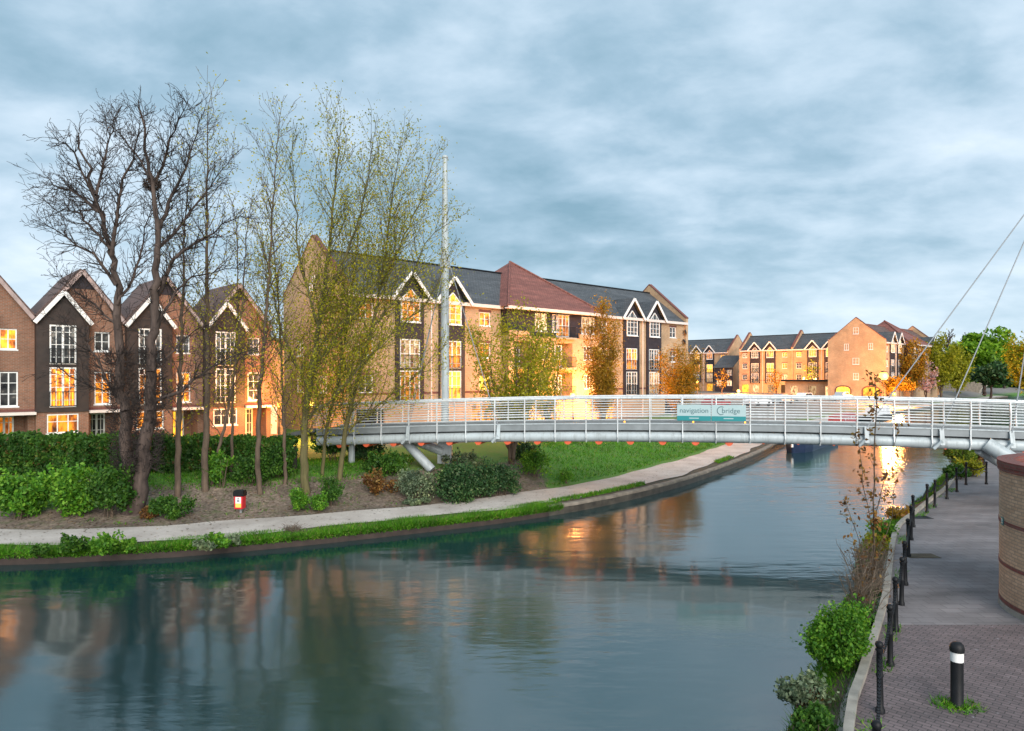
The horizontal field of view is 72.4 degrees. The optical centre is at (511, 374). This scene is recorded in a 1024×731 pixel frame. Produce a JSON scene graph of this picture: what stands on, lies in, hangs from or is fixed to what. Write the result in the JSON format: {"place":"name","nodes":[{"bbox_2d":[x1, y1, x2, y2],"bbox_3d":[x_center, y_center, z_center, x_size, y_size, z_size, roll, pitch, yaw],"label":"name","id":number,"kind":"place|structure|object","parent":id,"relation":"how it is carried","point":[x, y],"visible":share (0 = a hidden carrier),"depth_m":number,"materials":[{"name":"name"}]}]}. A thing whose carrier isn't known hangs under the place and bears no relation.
{"place":"outdoors","nodes":[
{"label":"outdoors","id":0,"kind":"place"},
{"bbox_2d":[0,395,1023,730],"bbox_3d":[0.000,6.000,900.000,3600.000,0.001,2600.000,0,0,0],"label":"canal water","id":1,"kind":"structure","parent":0,"point":[692,605],"depth_m":17.18,"materials":[{"name":"teal liquid"}]},
{"bbox_2d":[0,510,548,564],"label":"bank edge","id":2,"kind":"object","parent":1,"relation":"in","point":[147,555],"visible":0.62,"depth_m":23.96,"materials":[{"name":"grey concrete"}]},
{"bbox_2d":[549,396,1007,515],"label":"bank edge","id":3,"kind":"object","parent":1,"relation":"in","point":[586,506],"visible":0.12,"depth_m":35.48,"materials":[{"name":"stone"}]},
{"bbox_2d":[786,444,828,452],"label":"narrowboat","id":4,"kind":"object","parent":1,"relation":"on","point":[796,448],"visible":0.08,"depth_m":54.14,"materials":[{"name":"blue paint"}]},
{"bbox_2d":[0,387,1023,529],"bbox_3d":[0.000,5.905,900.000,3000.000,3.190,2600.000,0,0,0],"label":"ground","id":5,"kind":"structure","parent":0,"point":[496,451],"depth_m":31.28,"materials":[{"name":"green plant"}]},
{"bbox_2d":[0,275,36,445],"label":"town house","id":6,"kind":"structure","parent":5,"relation":"on","point":[17,361],"depth_m":38.73,"materials":[{"name":"brown brick"}]},
{"bbox_2d":[0,416,13,445],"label":"window","id":7,"kind":"structure","parent":6,"relation":"in","point":[6,422],"depth_m":39.35,"materials":[{"name":"glass"}]},
{"bbox_2d":[0,329,17,350],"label":"window","id":8,"kind":"structure","parent":6,"relation":"in","point":[8,337],"depth_m":38.49,"materials":[{"name":"yellow glass"}]},
{"bbox_2d":[0,372,18,407],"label":"window","id":9,"kind":"structure","parent":6,"relation":"in","point":[8,380],"depth_m":38.50,"materials":[{"name":"white paint"}]},
{"bbox_2d":[0,467,53,520],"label":"bush","id":10,"kind":"object","parent":5,"relation":"on","point":[18,499],"visible":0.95,"depth_m":26.15,"materials":[{"name":"green plant"}]},
{"bbox_2d":[20,457,105,517],"bbox_3d":[-16.869,4.397,26.862,3.169,2.453,2.301,0,0,0],"label":"bush","id":11,"kind":"object","parent":5,"relation":"on","point":[64,485],"visible":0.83,"depth_m":26.38,"materials":[{"name":"green plant"}]},
{"bbox_2d":[31,268,126,434],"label":"town house","id":12,"kind":"structure","parent":5,"relation":"on","point":[58,410],"depth_m":40.08,"materials":[{"name":"brown brick"}]},
{"bbox_2d":[47,413,77,434],"bbox_3d":[-25.532,2.785,39.787,1.660,1.150,0.160,0,0,-43],"label":"window","id":13,"kind":"structure","parent":12,"relation":"in","point":[60,423],"depth_m":39.79,"materials":[{"name":"orange glass"}]},
{"bbox_2d":[50,325,75,363],"bbox_3d":[-25.503,-1.720,39.754,1.300,2.220,0.090,0,0,-43],"label":"window","id":14,"kind":"structure","parent":12,"relation":"in","point":[54,343],"depth_m":39.72,"materials":[{"name":"glass"}]},
{"bbox_2d":[50,367,75,407],"bbox_3d":[-25.503,0.700,39.754,1.300,2.260,0.090,0,0,-43],"label":"window","id":15,"kind":"structure","parent":12,"relation":"in","point":[65,381],"depth_m":39.72,"materials":[{"name":"glass"}]},
{"bbox_2d":[91,413,104,434],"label":"window","id":16,"kind":"structure","parent":12,"relation":"in","point":[97,419],"depth_m":42.36,"materials":[{"name":"glass"}]},
{"bbox_2d":[93,332,109,352],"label":"window","id":17,"kind":"structure","parent":12,"relation":"in","point":[104,340],"depth_m":41.64,"materials":[{"name":"glass"}]},
{"bbox_2d":[93,372,111,405],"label":"window","id":18,"kind":"structure","parent":12,"relation":"in","point":[102,400],"depth_m":41.56,"materials":[{"name":"glass"}]},
{"bbox_2d":[78,461,143,517],"bbox_3d":[-15.355,4.401,26.772,2.392,2.455,1.998,0,0,0],"label":"bush","id":19,"kind":"object","parent":5,"relation":"on","point":[108,488],"visible":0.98,"depth_m":26.23,"materials":[{"name":"green plant"}]},
{"bbox_2d":[7,83,278,515],"bbox_3d":[-14.721,-3.020,27.537,12.667,17.710,6.372,0,0,0],"label":"tree","id":20,"kind":"object","parent":5,"relation":"on","point":[143,456],"visible":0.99,"depth_m":27.06,"materials":[{"name":"brown plant"}]},
{"bbox_2d":[0,428,298,475],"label":"hedge","id":21,"kind":"object","parent":5,"relation":"on","point":[22,452],"visible":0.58,"depth_m":30.99,"materials":[{"name":"green plant"}]},
{"bbox_2d":[121,277,203,435],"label":"town house","id":22,"kind":"structure","parent":5,"relation":"on","point":[169,423],"depth_m":43.95,"materials":[{"name":"brown brick"}]},
{"bbox_2d":[148,492,196,519],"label":"bush","id":23,"kind":"object","parent":5,"relation":"on","point":[169,506],"visible":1,"depth_m":26.53,"materials":[{"name":"green plant"}]},
{"bbox_2d":[138,131,222,497],"bbox_3d":[-13.852,-2.400,28.686,3.576,15.283,2.824,0,0,0],"label":"tree","id":24,"kind":"object","parent":5,"relation":"on","point":[177,469],"visible":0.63,"depth_m":28.61,"materials":[{"name":"brown plant"}]},
{"bbox_2d":[149,52,268,491],"bbox_3d":[-12.899,-3.982,29.255,4.756,18.198,4.093,0,0,0],"label":"tree","id":25,"kind":"object","parent":5,"relation":"on","point":[204,462],"visible":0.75,"depth_m":29.29,"materials":[{"name":"brown plant"}]},
{"bbox_2d":[199,446,234,487],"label":"bush","id":26,"kind":"object","parent":5,"relation":"on","point":[219,463],"visible":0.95,"depth_m":29.61,"materials":[{"name":"green plant"}]},
{"bbox_2d":[176,180,264,475],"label":"tree","id":27,"kind":"object","parent":5,"relation":"on","point":[232,408],"visible":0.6,"depth_m":30.80,"materials":[{"name":"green plant"}]},
{"bbox_2d":[183,178,280,485],"bbox_3d":[-12.004,-1.907,29.728,4.026,13.705,3.285,0,0,0],"label":"tree","id":28,"kind":"object","parent":5,"relation":"on","point":[229,397],"visible":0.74,"depth_m":29.87,"materials":[{"name":"green plant"}]},
{"bbox_2d":[195,283,274,437],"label":"town house","id":29,"kind":"structure","parent":5,"relation":"on","point":[246,411],"depth_m":46.63,"materials":[{"name":"brown brick"}]},
{"bbox_2d":[212,408,237,426],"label":"window","id":30,"kind":"structure","parent":29,"relation":"in","point":[215,420],"depth_m":45.82,"materials":[{"name":"white paint"}]},
{"bbox_2d":[216,331,234,365],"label":"window","id":31,"kind":"structure","parent":29,"relation":"in","point":[219,347],"depth_m":45.92,"materials":[{"name":"glass"}]},
{"bbox_2d":[216,368,235,402],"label":"window","id":32,"kind":"structure","parent":29,"relation":"in","point":[218,381],"depth_m":45.83,"materials":[{"name":"white paint"}]},
{"bbox_2d":[233,490,246,512],"bbox_3d":[-10.756,5.074,27.674,0.410,1.040,0.330,0,0,6],"label":"litter bin","id":33,"kind":"object","parent":5,"relation":"on","point":[239,499],"visible":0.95,"depth_m":27.54,"materials":[{"name":"red plastic"}]},
{"bbox_2d":[228,450,272,484],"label":"bush","id":34,"kind":"object","parent":5,"relation":"on","point":[242,466],"visible":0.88,"depth_m":30.12,"materials":[{"name":"green plant"}]},
{"bbox_2d":[208,84,315,494],"bbox_3d":[-10.179,-3.521,29.337,4.401,17.601,5.022,0,0,0],"label":"tree","id":35,"kind":"object","parent":5,"relation":"on","point":[263,368],"visible":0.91,"depth_m":29.47,"materials":[{"name":"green plant"}]},
{"bbox_2d":[255,435,298,477],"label":"bush","id":36,"kind":"object","parent":5,"relation":"on","point":[275,455],"visible":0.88,"depth_m":30.91,"materials":[{"name":"green plant"}]},
{"bbox_2d":[271,337,283,435],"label":"side wing","id":37,"kind":"structure","parent":5,"relation":"on","point":[274,429],"depth_m":50.49,"materials":[{"name":"orange brick"}]},
{"bbox_2d":[235,176,322,484],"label":"tree","id":38,"kind":"object","parent":5,"relation":"on","point":[283,404],"visible":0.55,"depth_m":30.69,"materials":[{"name":"green plant"}]},
{"bbox_2d":[289,484,309,511],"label":"bush","id":39,"kind":"object","parent":5,"relation":"on","point":[299,498],"visible":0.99,"depth_m":28.12,"materials":[{"name":"green plant"}]},
{"bbox_2d":[309,491,328,511],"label":"bush","id":40,"kind":"object","parent":5,"relation":"on","point":[319,502],"visible":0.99,"depth_m":28.28,"materials":[{"name":"green plant"}]},
{"bbox_2d":[253,143,393,475],"bbox_3d":[-8.144,-2.928,32.333,5.889,15.628,5.284,0,0,0],"label":"tree","id":41,"kind":"object","parent":5,"relation":"on","point":[327,428],"visible":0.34,"depth_m":32.12,"materials":[{"name":"green plant"}]},
{"bbox_2d":[221,80,438,494],"bbox_3d":[-7.662,-3.554,30.038,9.086,17.865,6.406,0,0,0],"label":"tree","id":42,"kind":"object","parent":5,"relation":"on","point":[314,365],"visible":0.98,"depth_m":29.74,"materials":[{"name":"green plant"}]},
{"bbox_2d":[317,473,346,505],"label":"bush","id":43,"kind":"object","parent":5,"relation":"on","point":[332,488],"visible":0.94,"depth_m":29.06,"materials":[{"name":"green plant"}]},
{"bbox_2d":[309,425,357,460],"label":"bush","id":44,"kind":"object","parent":5,"relation":"on","point":[332,450],"visible":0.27,"depth_m":35.02,"materials":[{"name":"green plant"}]},
{"bbox_2d":[0,452,726,544],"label":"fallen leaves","id":45,"kind":"object","parent":5,"relation":"on","point":[289,506],"visible":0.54,"depth_m":28.89,"materials":[{"name":"brown plant"}]},
{"bbox_2d":[355,444,387,459],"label":"bush","id":46,"kind":"object","parent":5,"relation":"on","point":[361,452],"visible":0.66,"depth_m":35.51,"materials":[{"name":"green plant"}]},
{"bbox_2d":[361,467,399,494],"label":"bush","id":47,"kind":"object","parent":5,"relation":"on","point":[375,483],"visible":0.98,"depth_m":31.01,"materials":[{"name":"orange plant"}]},
{"bbox_2d":[360,447,407,475],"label":"bush","id":48,"kind":"object","parent":5,"relation":"on","point":[390,462],"visible":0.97,"depth_m":32.87,"materials":[{"name":"green plant"}]},
{"bbox_2d":[311,105,483,480],"bbox_3d":[-5.433,-3.548,31.842,8.624,17.188,6.219,0,0,0],"label":"tree","id":49,"kind":"object","parent":5,"relation":"on","point":[346,417],"visible":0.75,"depth_m":31.71,"materials":[{"name":"green plant"}]},
{"bbox_2d":[85,442,719,523],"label":"bank grass","id":50,"kind":"structure","parent":5,"relation":"on","point":[327,460],"depth_m":39.76,"materials":[{"name":"green plant"}]},
{"bbox_2d":[393,462,437,499],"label":"bush","id":51,"kind":"object","parent":5,"relation":"on","point":[413,484],"visible":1,"depth_m":30.47,"materials":[{"name":"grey plant"}]},
{"bbox_2d":[431,454,482,504],"bbox_3d":[-2.414,4.639,30.755,2.272,2.356,2.354,0,0,-15],"label":"bush","id":52,"kind":"object","parent":5,"relation":"on","point":[457,483],"visible":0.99,"depth_m":30.27,"materials":[{"name":"green plant"}]},
{"bbox_2d":[441,446,486,466],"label":"bush","id":53,"kind":"object","parent":5,"relation":"on","point":[464,457],"visible":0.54,"depth_m":35.05,"materials":[{"name":"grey plant"}]},
{"bbox_2d":[457,458,502,497],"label":"bush","id":54,"kind":"object","parent":5,"relation":"on","point":[489,480],"visible":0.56,"depth_m":31.42,"materials":[{"name":"green plant"}]},
{"bbox_2d":[283,235,688,429],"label":"apartment block","id":55,"kind":"structure","parent":5,"relation":"on","point":[651,317],"depth_m":61.76,"materials":[{"name":"brick"}]},
{"bbox_2d":[400,339,419,367],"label":"window","id":56,"kind":"structure","parent":55,"relation":"in","point":[412,352],"depth_m":53.89,"materials":[{"name":"beige glass"}]},
{"bbox_2d":[449,371,460,397],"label":"window","id":57,"kind":"structure","parent":55,"relation":"in","point":[455,381],"depth_m":56.88,"materials":[{"name":"yellow glass"}]},
{"bbox_2d":[449,292,462,325],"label":"window","id":58,"kind":"structure","parent":55,"relation":"in","point":[457,315],"depth_m":56.74,"materials":[{"name":"yellow glass"}]},
{"bbox_2d":[0,396,1000,544],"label":"towpath","id":59,"kind":"structure","parent":5,"relation":"on","point":[680,467],"depth_m":27.96,"materials":[{"name":"grey concrete"}]},
{"bbox_2d":[0,396,1002,559],"bbox_3d":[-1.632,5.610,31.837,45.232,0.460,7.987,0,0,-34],"label":"verge grass","id":60,"kind":"structure","parent":5,"relation":"on","point":[409,522],"depth_m":25.36,"materials":[{"name":"green plant"}]},
{"bbox_2d":[57,532,90,554],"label":"weed","id":61,"kind":"object","parent":60,"relation":"on","point":[68,543],"visible":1,"depth_m":21.97,"materials":[{"name":"green plant"}]},
{"bbox_2d":[85,529,125,555],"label":"weed","id":62,"kind":"object","parent":60,"relation":"on","point":[104,542],"visible":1,"depth_m":21.72,"materials":[{"name":"green plant"}]},
{"bbox_2d":[204,531,231,547],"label":"weed","id":63,"kind":"object","parent":60,"relation":"on","point":[218,539],"visible":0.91,"depth_m":22.58,"materials":[{"name":"green plant"}]},
{"bbox_2d":[486,458,521,494],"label":"bush","id":64,"kind":"object","parent":5,"relation":"on","point":[506,475],"visible":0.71,"depth_m":32.26,"materials":[{"name":"green plant"}]},
{"bbox_2d":[455,291,577,464],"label":"tree","id":65,"kind":"object","parent":5,"relation":"on","point":[516,389],"visible":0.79,"depth_m":37.14,"materials":[{"name":"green plant"}]},
{"bbox_2d":[511,447,554,477],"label":"bush","id":66,"kind":"object","parent":5,"relation":"on","point":[532,461],"visible":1,"depth_m":35.97,"materials":[{"name":"green plant"}]},
{"bbox_2d":[521,329,574,418],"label":"tree","id":67,"kind":"object","parent":5,"relation":"on","point":[551,393],"visible":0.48,"depth_m":47.95,"materials":[{"name":"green plant"}]},
{"bbox_2d":[575,291,626,418],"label":"tree","id":68,"kind":"object","parent":5,"relation":"on","point":[602,382],"visible":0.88,"depth_m":51.67,"materials":[{"name":"orange plant"}]},
{"bbox_2d":[266,155,1023,471],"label":"footbridge","id":69,"kind":"object","parent":5,"relation":"on","point":[990,443],"visible":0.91,"depth_m":31.18,"materials":[{"name":"paint"}]},
{"bbox_2d":[677,404,745,420],"bbox_3d":[8.541,1.623,30.020,2.847,0.695,0.043,0,0,13],"label":"bridge sign","id":70,"kind":"object","parent":69,"relation":"attached to","point":[685,412],"visible":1,"depth_m":30.01,"materials":[{"name":"teal paint"}]},
{"bbox_2d":[650,339,709,415],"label":"tree","id":71,"kind":"object","parent":5,"relation":"on","point":[683,375],"visible":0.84,"depth_m":63.66,"materials":[{"name":"orange plant"}]},
{"bbox_2d":[688,335,741,390],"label":"apartment block","id":72,"kind":"structure","parent":5,"relation":"on","point":[715,350],"depth_m":189.01,"materials":[{"name":"brick"}]},
{"bbox_2d":[713,355,738,391],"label":"link building","id":73,"kind":"structure","parent":5,"relation":"on","point":[727,363],"depth_m":180.44,"materials":[{"name":"tile"}]},
{"bbox_2d":[739,330,836,392],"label":"apartment block","id":74,"kind":"structure","parent":5,"relation":"on","point":[762,357],"depth_m":168.12,"materials":[{"name":"brick"}]},
{"bbox_2d":[781,379,827,394],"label":"canopy shed","id":75,"kind":"structure","parent":5,"relation":"on","point":[813,387],"depth_m":140.65,"materials":[{"name":"brick"}]},
{"bbox_2d":[828,317,938,397],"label":"apartment block","id":76,"kind":"structure","parent":5,"relation":"on","point":[857,348],"depth_m":132.06,"materials":[{"name":"brick"}]},
{"bbox_2d":[882,374,916,401],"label":"tree","id":77,"kind":"object","parent":5,"relation":"on","point":[892,383],"visible":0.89,"depth_m":125.12,"materials":[{"name":"orange plant"}]},
{"bbox_2d":[899,336,931,396],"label":"tree","id":78,"kind":"object","parent":5,"relation":"on","point":[917,373],"visible":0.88,"depth_m":132.32,"materials":[{"name":"orange plant"}]},
{"bbox_2d":[914,359,939,396],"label":"tree","id":79,"kind":"object","parent":5,"relation":"on","point":[926,387],"visible":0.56,"depth_m":133.72,"materials":[{"name":"pink plant"}]},
{"bbox_2d":[925,331,963,397],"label":"tree","id":80,"kind":"object","parent":5,"relation":"on","point":[946,368],"visible":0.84,"depth_m":145.10,"materials":[{"name":"green plant"}]},
{"bbox_2d":[945,346,976,397],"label":"tree","id":81,"kind":"object","parent":5,"relation":"on","point":[964,362],"visible":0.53,"depth_m":151.28,"materials":[{"name":"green plant"}]},
{"bbox_2d":[945,325,1022,395],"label":"tree","id":82,"kind":"object","parent":5,"relation":"on","point":[988,348],"visible":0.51,"depth_m":164.77,"materials":[{"name":"green plant"}]},
{"bbox_2d":[966,360,1014,398],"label":"tree","id":83,"kind":"object","parent":5,"relation":"on","point":[995,372],"visible":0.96,"depth_m":155.31,"materials":[{"name":"green plant"}]},
{"bbox_2d":[996,331,1023,393],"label":"tree","id":84,"kind":"object","parent":5,"relation":"on","point":[1013,362],"visible":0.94,"depth_m":118.33,"materials":[{"name":"plant"}]},
{"bbox_2d":[0,0,1023,351],"label":"sky","id":85,"kind":"structure","parent":0,"point":[769,167],"materials":[{"name":"blue"}]},
{"bbox_2d":[787,460,964,730],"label":"quay bank","id":86,"kind":"structure","parent":0,"point":[835,689],"depth_m":12.29,"materials":[{"name":"soil"}]},
{"bbox_2d":[773,663,838,708],"bbox_3d":[4.894,5.422,11.822,0.961,0.860,0.806,0,0,0],"label":"bush","id":87,"kind":"object","parent":86,"relation":"on","point":[792,691],"visible":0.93,"depth_m":11.69,"materials":[{"name":"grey plant"}]},
{"bbox_2d":[789,699,838,730],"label":"bush","id":88,"kind":"object","parent":86,"relation":"on","point":[812,716],"visible":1,"depth_m":10.62,"materials":[{"name":"green plant"}]},
{"bbox_2d":[790,593,876,670],"bbox_3d":[6.026,4.875,13.139,1.459,1.677,1.582,0,0,34],"label":"bush","id":89,"kind":"object","parent":86,"relation":"on","point":[839,638],"visible":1,"depth_m":12.86,"materials":[{"name":"green plant"}]},
{"bbox_2d":[829,562,892,613],"bbox_3d":[7.910,4.935,15.865,1.318,1.392,1.274,0,0,-29],"label":"dry shrub","id":90,"kind":"object","parent":86,"relation":"on","point":[863,590],"visible":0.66,"depth_m":15.83,"materials":[{"name":"brown plant"}]},
{"bbox_2d":[836,536,895,597],"bbox_3d":[8.738,4.829,17.502,1.547,1.689,1.627,0,0,0],"label":"dry shrub","id":91,"kind":"object","parent":86,"relation":"on","point":[864,561],"visible":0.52,"depth_m":17.30,"materials":[{"name":"brown plant"}]},
{"bbox_2d":[844,532,892,574],"bbox_3d":[10.046,5.053,19.596,1.344,1.280,1.478,0,0,20],"label":"dry shrub","id":92,"kind":"object","parent":86,"relation":"on","point":[877,550],"visible":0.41,"depth_m":19.59,"materials":[{"name":"brown plant"}]},
{"bbox_2d":[839,370,909,587],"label":"sapling","id":93,"kind":"object","parent":86,"relation":"on","point":[873,520],"visible":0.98,"depth_m":17.59,"materials":[{"name":"brown plant"}]},
{"bbox_2d":[859,532,891,558],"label":"bush","id":94,"kind":"object","parent":86,"relation":"on","point":[878,537],"visible":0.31,"depth_m":21.06,"materials":[{"name":"green plant"}]},
{"bbox_2d":[863,517,899,536],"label":"bush","id":95,"kind":"object","parent":86,"relation":"on","point":[891,529],"visible":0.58,"depth_m":23.25,"materials":[{"name":"green plant"}]},
{"bbox_2d":[854,625,1023,730],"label":"block paving","id":96,"kind":"structure","parent":0,"point":[916,676],"depth_m":12.14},
{"bbox_2d":[871,720,881,730],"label":"chain post","id":97,"kind":"object","parent":96,"relation":"on","point":[876,725],"visible":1,"depth_m":8.44,"materials":[{"name":"black metal"}]},
{"bbox_2d":[876,653,881,720],"bbox_3d":[5.105,4.470,9.743,0.045,0.244,2.841,0,0,29],"label":"chain","id":98,"kind":"object","parent":97,"relation":"hanging from","point":[879,690],"visible":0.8,"depth_m":10.09,"materials":[{"name":"black paint"}]},
{"bbox_2d":[875,640,884,714],"bbox_3d":[5.778,4.741,10.998,0.140,1.118,0.140,0,-1,0],"label":"chain post","id":99,"kind":"object","parent":96,"relation":"on","point":[879,645],"visible":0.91,"depth_m":10.97,"materials":[{"name":"black metal"}]},
{"bbox_2d":[886,604,894,666],"bbox_3d":[6.899,4.741,12.770,0.140,1.118,0.140,0,-1,0],"label":"chain post","id":100,"kind":"object","parent":96,"relation":"on","point":[890,661],"visible":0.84,"depth_m":12.73,"materials":[{"name":"black metal"}]},
{"bbox_2d":[949,641,964,708],"bbox_3d":[7.125,4.785,11.209,0.216,1.030,0.216,0,0,0],"label":"bollard","id":101,"kind":"object","parent":96,"relation":"on","point":[957,650],"visible":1,"depth_m":11.13,"materials":[{"name":"black metal"}]},
{"bbox_2d":[883,452,1023,624],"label":"quay path","id":102,"kind":"structure","parent":0,"point":[957,583],"depth_m":19.79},
{"bbox_2d":[778,459,988,730],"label":"quay weeds","id":103,"kind":"object","parent":102,"relation":"on","point":[830,671],"visible":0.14,"depth_m":12.63,"materials":[{"name":"green plant"}]},
{"bbox_2d":[836,477,954,730],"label":"quay kerb","id":104,"kind":"structure","parent":102,"relation":"on","point":[852,698],"depth_m":13.12,"materials":[{"name":"concrete"}]},
{"bbox_2d":[941,462,972,479],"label":"bush","id":105,"kind":"object","parent":102,"relation":"on","point":[950,469],"visible":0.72,"depth_m":35.51,"materials":[{"name":"green plant"}]},
{"bbox_2d":[943,449,977,462],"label":"bush","id":106,"kind":"object","parent":102,"relation":"on","point":[968,455],"visible":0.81,"depth_m":41.29,"materials":[{"name":"green plant"}]},
{"bbox_2d":[953,456,984,475],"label":"bush","id":107,"kind":"object","parent":102,"relation":"on","point":[973,464],"visible":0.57,"depth_m":36.37,"materials":[{"name":"yellow plant"}]},
{"bbox_2d":[997,453,1023,620],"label":"stair drum","id":108,"kind":"object","parent":102,"relation":"on","point":[1010,467],"visible":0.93,"depth_m":15.51,"materials":[{"name":"brick"}]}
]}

